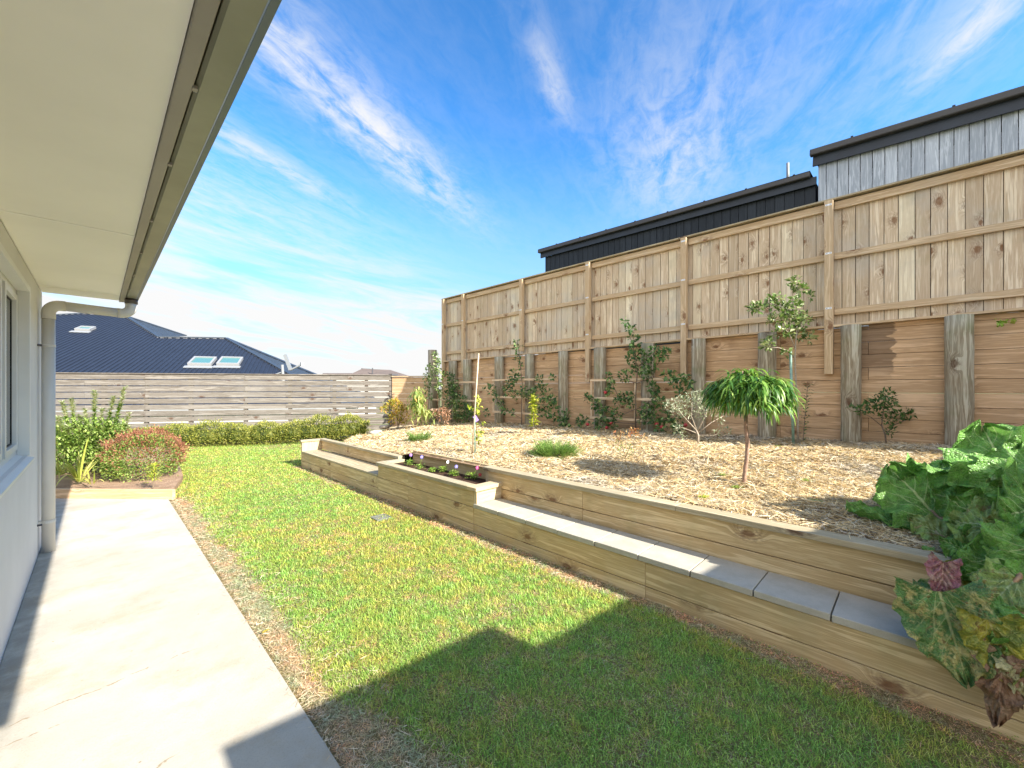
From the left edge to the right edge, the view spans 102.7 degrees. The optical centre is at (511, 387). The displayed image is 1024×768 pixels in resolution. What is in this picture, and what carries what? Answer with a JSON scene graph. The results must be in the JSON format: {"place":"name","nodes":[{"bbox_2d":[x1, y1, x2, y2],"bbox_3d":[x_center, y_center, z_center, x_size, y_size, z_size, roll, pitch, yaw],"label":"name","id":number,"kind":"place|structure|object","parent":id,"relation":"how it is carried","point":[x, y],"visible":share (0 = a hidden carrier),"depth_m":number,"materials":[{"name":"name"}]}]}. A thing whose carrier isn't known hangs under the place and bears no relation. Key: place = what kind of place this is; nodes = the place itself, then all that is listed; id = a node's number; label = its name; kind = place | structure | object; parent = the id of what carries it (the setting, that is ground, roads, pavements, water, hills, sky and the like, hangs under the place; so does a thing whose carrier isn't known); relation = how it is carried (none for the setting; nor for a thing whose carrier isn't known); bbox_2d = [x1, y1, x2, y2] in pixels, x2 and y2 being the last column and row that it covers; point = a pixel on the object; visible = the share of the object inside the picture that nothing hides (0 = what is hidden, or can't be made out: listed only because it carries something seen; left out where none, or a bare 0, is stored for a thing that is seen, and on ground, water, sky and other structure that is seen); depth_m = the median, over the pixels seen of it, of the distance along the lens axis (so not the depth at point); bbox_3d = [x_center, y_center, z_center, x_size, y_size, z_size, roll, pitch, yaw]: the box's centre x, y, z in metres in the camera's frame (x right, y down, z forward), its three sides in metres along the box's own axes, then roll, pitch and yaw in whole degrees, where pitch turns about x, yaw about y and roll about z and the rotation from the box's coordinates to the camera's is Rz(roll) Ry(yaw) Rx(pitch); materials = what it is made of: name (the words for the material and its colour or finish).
{"place":"outdoors","nodes":[
{"label":"outdoors","id":0,"kind":"place"},
{"bbox_2d":[56,446,182,490],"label":"border soil","id":1,"kind":"structure","parent":0,"point":[174,481],"depth_m":6.32,"materials":[{"name":"brown soil"}]},
{"bbox_2d":[56,453,97,477],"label":"strap leaf plant","id":2,"kind":"object","parent":1,"relation":"on","point":[59,470],"visible":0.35,"depth_m":6.24,"materials":[{"name":"green plant"}]},
{"bbox_2d":[75,467,102,483],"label":"strap leaf plant","id":3,"kind":"object","parent":1,"relation":"on","point":[88,479],"visible":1,"depth_m":5.86,"materials":[{"name":"plant"}]},
{"bbox_2d":[56,437,126,485],"bbox_3d":[-6.495,1.088,6.131,0.944,0.709,1.031,0,0,23],"label":"strap leaf plant","id":4,"kind":"object","parent":1,"relation":"on","point":[79,463],"visible":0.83,"depth_m":6.09,"materials":[{"name":"green plant"}]},
{"bbox_2d":[56,385,131,474],"bbox_3d":[-7.266,0.757,6.893,2.262,1.616,0.823,0,0,1],"label":"tall green shrub","id":5,"kind":"object","parent":1,"relation":"on","point":[74,443],"visible":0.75,"depth_m":6.84,"materials":[{"name":"green plant"}]},
{"bbox_2d":[89,424,193,482],"bbox_3d":[-5.949,1.058,6.640,1.312,0.939,1.302,0,0,45],"label":"russet bush","id":6,"kind":"object","parent":1,"relation":"on","point":[123,442],"visible":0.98,"depth_m":6.44,"materials":[{"name":"green plant"}]},
{"bbox_2d":[140,462,164,488],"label":"seedling shrub","id":7,"kind":"object","parent":1,"relation":"on","point":[151,476],"visible":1,"depth_m":5.85,"materials":[{"name":"yellow plant"}]},
{"bbox_2d":[0,498,340,767],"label":"path","id":8,"kind":"structure","parent":0,"point":[113,582],"depth_m":2.21,"materials":[{"name":"concrete"}]},
{"bbox_2d":[323,373,351,380],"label":"brown house","id":9,"kind":"structure","parent":0,"point":[337,373],"depth_m":73.72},
{"bbox_2d":[340,368,407,397],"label":"brown roof house","id":10,"kind":"structure","parent":0,"point":[364,371],"depth_m":54.33,"materials":[{"name":"grey"}]},
{"bbox_2d":[41,0,1023,388],"label":"sky","id":11,"kind":"structure","parent":0,"point":[373,164],"materials":[{"name":"blue"}]},
{"bbox_2d":[88,435,1023,767],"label":"lawn","id":12,"kind":"structure","parent":0,"point":[568,701],"depth_m":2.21,"materials":[{"name":"plant"}]},
{"bbox_2d":[56,488,175,499],"bbox_3d":[-6.729,1.450,5.608,4.272,0.140,0.053,0,0,1],"label":"edging sleeper","id":13,"kind":"object","parent":12,"relation":"on","point":[169,494],"visible":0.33,"depth_m":5.56,"materials":[{"name":"beige wood"}]},
{"bbox_2d":[56,411,369,448],"bbox_3d":[-8.216,1.087,10.855,8.474,0.908,0.931,0,0,-13],"label":"hedge","id":14,"kind":"object","parent":12,"relation":"on","point":[195,434],"visible":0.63,"depth_m":11.02,"materials":[{"name":"green plant"}]},
{"bbox_2d":[56,372,391,444],"bbox_3d":[-9.437,0.596,11.187,11.850,1.990,0.143,0,0,-13],"label":"slat fence","id":15,"kind":"object","parent":12,"relation":"on","point":[195,388],"visible":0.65,"depth_m":11.48,"materials":[{"name":"grey wood"}]},
{"bbox_2d":[300,438,404,495],"bbox_3d":[-2.858,1.316,7.039,3.105,0.605,0.470,0,0,45],"label":"timber bench","id":16,"kind":"object","parent":12,"relation":"on","point":[354,472],"visible":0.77,"depth_m":6.93,"materials":[{"name":"wood"},{"name":"concrete"}]},
{"bbox_2d":[370,514,391,521],"bbox_3d":[-1.540,1.524,4.805,0.180,0.023,0.180,0,0,45],"label":"drain grate","id":17,"kind":"object","parent":12,"relation":"on","point":[380,517],"visible":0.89,"depth_m":4.79,"materials":[{"name":"grey metal"}]},
{"bbox_2d":[376,450,502,532],"bbox_3d":[-0.963,1.267,5.219,2.181,0.704,0.536,0,0,45],"label":"planter box","id":18,"kind":"object","parent":12,"relation":"on","point":[445,496],"visible":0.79,"depth_m":4.97,"materials":[{"name":"wood"}]},
{"bbox_2d":[404,454,414,464],"bbox_3d":[-1.437,1.002,5.736,0.189,0.165,0.167,0,0,27],"label":"pansy","id":19,"kind":"object","parent":18,"relation":"on","point":[409,460],"visible":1,"depth_m":5.73,"materials":[{"name":"green plant"}]},
{"bbox_2d":[414,455,423,469],"bbox_3d":[-1.234,0.993,5.464,0.173,0.184,0.181,0,0,45],"label":"pansy","id":20,"kind":"object","parent":18,"relation":"on","point":[419,465],"visible":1,"depth_m":5.47,"materials":[{"name":"green plant"}]},
{"bbox_2d":[438,461,449,471],"bbox_3d":[-0.895,1.012,5.295,0.162,0.145,0.160,0,0,45],"label":"pansy","id":21,"kind":"object","parent":18,"relation":"on","point":[443,468],"visible":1,"depth_m":5.30,"materials":[{"name":"green plant"}]},
{"bbox_2d":[448,465,458,475],"bbox_3d":[-0.718,1.020,5.070,0.158,0.134,0.141,0,0,45],"label":"pansy","id":22,"kind":"object","parent":18,"relation":"on","point":[454,472],"visible":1,"depth_m":5.07,"materials":[{"name":"green plant"}]},
{"bbox_2d":[465,466,481,478],"bbox_3d":[-0.472,1.009,4.892,0.187,0.150,0.186,0,0,45],"label":"pansy","id":23,"kind":"object","parent":18,"relation":"on","point":[479,474],"visible":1,"depth_m":4.89,"materials":[{"name":"green plant"}]},
{"bbox_2d":[169,477,851,767],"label":"dry litter","id":24,"kind":"object","parent":12,"relation":"on","point":[238,605],"visible":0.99,"depth_m":2.46,"materials":[{"name":"plant"}]},
{"bbox_2d":[181,444,1023,767],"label":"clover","id":25,"kind":"object","parent":12,"relation":"on","point":[549,666],"visible":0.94,"depth_m":2.12,"materials":[{"name":"green plant"}]},
{"bbox_2d":[473,465,1023,744],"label":"paved seat wall","id":26,"kind":"structure","parent":12,"relation":"on","point":[824,599],"depth_m":2.66,"materials":[{"name":"wood"}]},
{"bbox_2d":[131,389,1010,463],"bbox_3d":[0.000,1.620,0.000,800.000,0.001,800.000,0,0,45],"label":"ground","id":27,"kind":"structure","parent":0,"point":[407,458],"depth_m":25.86,"materials":[{"name":"brown soil"}]},
{"bbox_2d":[0,0,281,662],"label":"house","id":28,"kind":"structure","parent":27,"relation":"on","point":[113,114],"depth_m":1.61,"materials":[{"name":"paint"}]},
{"bbox_2d":[0,242,34,498],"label":"window frame","id":29,"kind":"structure","parent":28,"relation":"in","point":[15,293],"depth_m":3.01,"materials":[{"name":"metal"}]},
{"bbox_2d":[37,298,137,552],"bbox_3d":[-4.095,0.292,3.968,0.162,2.415,0.711,0,0,28],"label":"downpipe","id":30,"kind":"object","parent":28,"relation":"attached to","point":[47,522],"visible":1,"depth_m":3.73,"materials":[{"name":"grey metal"}]},
{"bbox_2d":[56,313,382,424],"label":"blue roof house","id":31,"kind":"structure","parent":27,"relation":"on","point":[110,344],"depth_m":23.83,"materials":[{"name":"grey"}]},
{"bbox_2d":[69,326,95,332],"bbox_3d":[-27.074,-3.709,25.909,0.920,0.561,1.212,0,0,-25],"label":"skylight","id":32,"kind":"object","parent":31,"relation":"attached to","point":[84,329],"visible":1,"depth_m":25.76,"materials":[{"name":"grey glass"}]},
{"bbox_2d":[183,356,216,367],"bbox_3d":[-17.507,-1.459,23.122,1.280,0.756,1.780,0,0,-25],"label":"skylight","id":33,"kind":"object","parent":31,"relation":"attached to","point":[201,361],"visible":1,"depth_m":22.94,"materials":[{"name":"grey"}]},
{"bbox_2d":[213,356,242,367],"bbox_3d":[-16.383,-1.498,23.765,1.280,0.756,1.780,0,0,-25],"label":"skylight","id":34,"kind":"object","parent":31,"relation":"attached to","point":[228,362],"visible":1,"depth_m":23.53,"materials":[{"name":"grey"}]},
{"bbox_2d":[276,354,303,380],"bbox_3d":[-10.472,-0.873,19.020,1.640,1.398,0.170,0,0,2],"label":"satellite dish","id":35,"kind":"object","parent":31,"relation":"attached to","point":[287,361],"visible":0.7,"depth_m":18.98,"materials":[{"name":"grey metal"}]},
{"bbox_2d":[270,420,952,554],"bbox_3d":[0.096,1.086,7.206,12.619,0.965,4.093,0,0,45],"label":"mulch","id":36,"kind":"object","parent":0,"point":[662,441],"visible":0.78,"depth_m":4.53,"materials":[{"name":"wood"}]},
{"bbox_2d":[370,430,381,433],"bbox_3d":[-3.609,1.192,10.905,0.265,0.150,0.394,0,0,45],"label":"rock","id":37,"kind":"object","parent":36,"relation":"on","point":[374,431],"visible":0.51,"depth_m":10.78,"materials":[{"name":"white stone"}]},
{"bbox_2d":[379,425,389,428],"bbox_3d":[-3.482,1.067,11.197,0.202,0.120,0.320,0,0,45],"label":"rock","id":38,"kind":"object","parent":36,"relation":"on","point":[384,426],"visible":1,"depth_m":11.12,"materials":[{"name":"beige stone"}]},
{"bbox_2d":[379,396,409,428],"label":"golden shrub","id":39,"kind":"object","parent":36,"relation":"on","point":[398,404],"visible":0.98,"depth_m":11.00,"materials":[{"name":"yellow plant"}]},
{"bbox_2d":[392,376,438,426],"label":"return wall","id":40,"kind":"structure","parent":36,"relation":"on","point":[403,388],"depth_m":12.38,"materials":[{"name":"beige wood"}]},
{"bbox_2d":[404,430,433,442],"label":"small plant","id":41,"kind":"object","parent":36,"relation":"on","point":[412,437],"visible":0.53,"depth_m":7.53,"materials":[{"name":"green plant"}]},
{"bbox_2d":[407,386,435,425],"bbox_3d":[-2.322,0.527,10.604,0.833,1.143,0.883,0,0,-20],"label":"shrub","id":42,"kind":"object","parent":36,"relation":"on","point":[417,404],"visible":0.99,"depth_m":10.46,"materials":[{"name":"green plant"}]},
{"bbox_2d":[422,351,446,423],"bbox_3d":[-2.153,-0.004,11.305,0.924,2.032,0.345,0,0,45],"label":"pear tree","id":43,"kind":"object","parent":36,"relation":"on","point":[438,363],"visible":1,"depth_m":11.25,"materials":[{"name":"green plant"}]},
{"bbox_2d":[430,406,450,425],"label":"dried shrub","id":44,"kind":"object","parent":36,"relation":"on","point":[439,412],"visible":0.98,"depth_m":10.29,"materials":[{"name":"brown plant"}]},
{"bbox_2d":[450,400,459,420],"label":"citrus sapling","id":45,"kind":"object","parent":36,"relation":"on","point":[455,407],"visible":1,"depth_m":10.48,"materials":[{"name":"green plant"}]},
{"bbox_2d":[440,371,475,423],"bbox_3d":[-1.463,0.263,10.978,1.532,1.466,0.464,0,0,45],"label":"espalier apple tree","id":46,"kind":"object","parent":36,"relation":"on","point":[452,395],"visible":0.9,"depth_m":11.00,"materials":[{"name":"green plant"}]},
{"bbox_2d":[471,353,478,453],"bbox_3d":[-0.497,0.251,5.525,0.018,1.425,0.203,0,0,-36],"label":"bamboo stake","id":47,"kind":"object","parent":36,"relation":"on","point":[475,403],"visible":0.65,"depth_m":5.51,"materials":[{"name":"beige wood"}]},
{"bbox_2d":[467,395,485,452],"bbox_3d":[-0.484,0.532,5.680,0.227,0.892,0.217,0,0,45],"label":"lemon sapling","id":48,"kind":"object","parent":36,"relation":"on","point":[482,423],"visible":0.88,"depth_m":5.68,"materials":[{"name":"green plant"}]},
{"bbox_2d":[482,339,571,426],"bbox_3d":[0.223,-0.074,9.315,2.723,2.103,0.415,0,0,45],"label":"espalier apple tree","id":49,"kind":"object","parent":36,"relation":"on","point":[546,398],"visible":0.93,"depth_m":9.12,"materials":[{"name":"green plant"}]},
{"bbox_2d":[528,392,539,433],"bbox_3d":[0.402,0.502,7.702,0.281,0.837,0.264,0,0,-25],"label":"lime sapling","id":50,"kind":"object","parent":36,"relation":"on","point":[533,401],"visible":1,"depth_m":7.70,"materials":[{"name":"green plant"}]},
{"bbox_2d":[523,438,585,458],"bbox_3d":[0.571,0.809,5.371,0.897,0.257,0.871,0,0,45],"label":"low shrub","id":51,"kind":"object","parent":36,"relation":"on","point":[551,448],"visible":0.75,"depth_m":5.23,"materials":[{"name":"green plant"}]},
{"bbox_2d":[613,427,648,458],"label":"red tipped shrub","id":52,"kind":"object","parent":36,"relation":"on","point":[622,445],"visible":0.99,"depth_m":4.95,"materials":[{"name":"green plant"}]},
{"bbox_2d":[575,317,696,434],"bbox_3d":[2.109,-0.240,7.429,2.400,2.139,0.444,0,0,45],"label":"espalier apple tree","id":53,"kind":"object","parent":36,"relation":"on","point":[686,382],"visible":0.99,"depth_m":7.23,"materials":[{"name":"green plant"}]},
{"bbox_2d":[663,387,731,442],"bbox_3d":[2.709,0.418,5.940,1.031,0.870,0.332,0,0,5],"label":"olive shrub","id":54,"kind":"object","parent":36,"relation":"on","point":[695,428],"visible":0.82,"depth_m":5.95,"materials":[{"name":"grey plant"}]},
{"bbox_2d":[428,312,1023,447],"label":"retaining wall","id":55,"kind":"structure","parent":36,"relation":"on","point":[949,402],"depth_m":5.69,"materials":[{"name":"brown wood"}]},
{"bbox_2d":[431,381,475,411],"bbox_3d":[-1.639,0.234,11.267,1.985,0.811,0.042,0,0,45],"label":"trellis","id":56,"kind":"object","parent":55,"relation":"attached to","point":[442,399],"visible":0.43,"depth_m":11.07,"materials":[{"name":"brown wood"}]},
{"bbox_2d":[492,378,553,415],"bbox_3d":[0.214,0.198,9.439,1.955,0.820,0.042,0,0,45],"label":"trellis","id":57,"kind":"object","parent":55,"relation":"attached to","point":[493,380],"visible":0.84,"depth_m":9.45,"materials":[{"name":"brown wood"}]},
{"bbox_2d":[590,377,679,423],"bbox_3d":[2.185,0.215,7.495,1.778,0.780,0.042,0,0,45],"label":"trellis","id":58,"kind":"object","parent":55,"relation":"attached to","point":[612,398],"visible":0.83,"depth_m":7.47,"materials":[{"name":"brown wood"}]},
{"bbox_2d":[441,149,1023,381],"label":"paling fence","id":59,"kind":"object","parent":55,"relation":"on","point":[943,243],"visible":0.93,"depth_m":6.03,"materials":[{"name":"brown wood"}]},
{"bbox_2d":[994,318,1016,327],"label":"creeper sprig","id":60,"kind":"object","parent":55,"relation":"attached to","point":[1002,323],"visible":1,"depth_m":4.54,"materials":[{"name":"green plant"}]},
{"bbox_2d":[697,367,806,483],"bbox_3d":[2.205,0.383,3.783,0.900,1.150,0.883,0,0,45],"label":"weeping tree","id":61,"kind":"object","parent":36,"relation":"on","point":[748,391],"visible":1,"depth_m":3.58,"materials":[{"name":"green plant"}]},
{"bbox_2d":[744,275,818,442],"bbox_3d":[3.700,-0.357,5.595,0.983,2.391,0.349,0,0,-5],"label":"staked citrus tree","id":62,"kind":"object","parent":36,"relation":"on","point":[800,316],"visible":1,"depth_m":5.59,"materials":[{"name":"green plant"}]},
{"bbox_2d":[789,351,794,443],"bbox_3d":[3.794,0.178,5.550,0.076,1.345,0.034,0,0,0],"label":"garden stake","id":63,"kind":"object","parent":36,"relation":"on","point":[792,418],"visible":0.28,"depth_m":5.54,"materials":[{"name":"beige wood"}]},
{"bbox_2d":[796,383,813,442],"bbox_3d":[4.005,0.370,5.600,0.254,0.870,0.086,0,0,-2],"label":"young camellia","id":64,"kind":"object","parent":36,"relation":"on","point":[806,399],"visible":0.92,"depth_m":5.60,"materials":[{"name":"green plant"}]},
{"bbox_2d":[845,386,917,442],"bbox_3d":[4.682,0.376,5.154,0.911,0.795,0.269,0,0,-3],"label":"shrub","id":65,"kind":"object","parent":36,"relation":"on","point":[881,405],"visible":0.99,"depth_m":5.14,"materials":[{"name":"green plant"}]},
{"bbox_2d":[845,419,1023,727],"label":"rhubarb plant","id":66,"kind":"object","parent":36,"relation":"on","point":[969,487],"visible":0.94,"depth_m":1.97,"materials":[{"name":"green plant"}]},
{"bbox_2d":[522,343,1023,380],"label":"terrace","id":67,"kind":"structure","parent":0,"point":[868,371],"depth_m":26.31,"materials":[{"name":"brown wood"}]},
{"bbox_2d":[538,171,823,373],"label":"dark building","id":68,"kind":"structure","parent":67,"relation":"on","point":[793,191],"depth_m":10.79,"materials":[{"name":"black metal"}]},
{"bbox_2d":[786,162,788,176],"bbox_3d":[6.465,-4.990,9.600,0.063,0.560,0.063,0,0,45],"label":"vent pipe","id":69,"kind":"object","parent":68,"relation":"attached to","point":[787,169],"visible":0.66,"depth_m":9.58,"materials":[{"name":"grey metal"}]},
{"bbox_2d":[810,86,1023,370],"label":"weathered building","id":70,"kind":"structure","parent":67,"relation":"on","point":[977,130],"depth_m":7.67,"materials":[{"name":"grey wood"}]}
]}

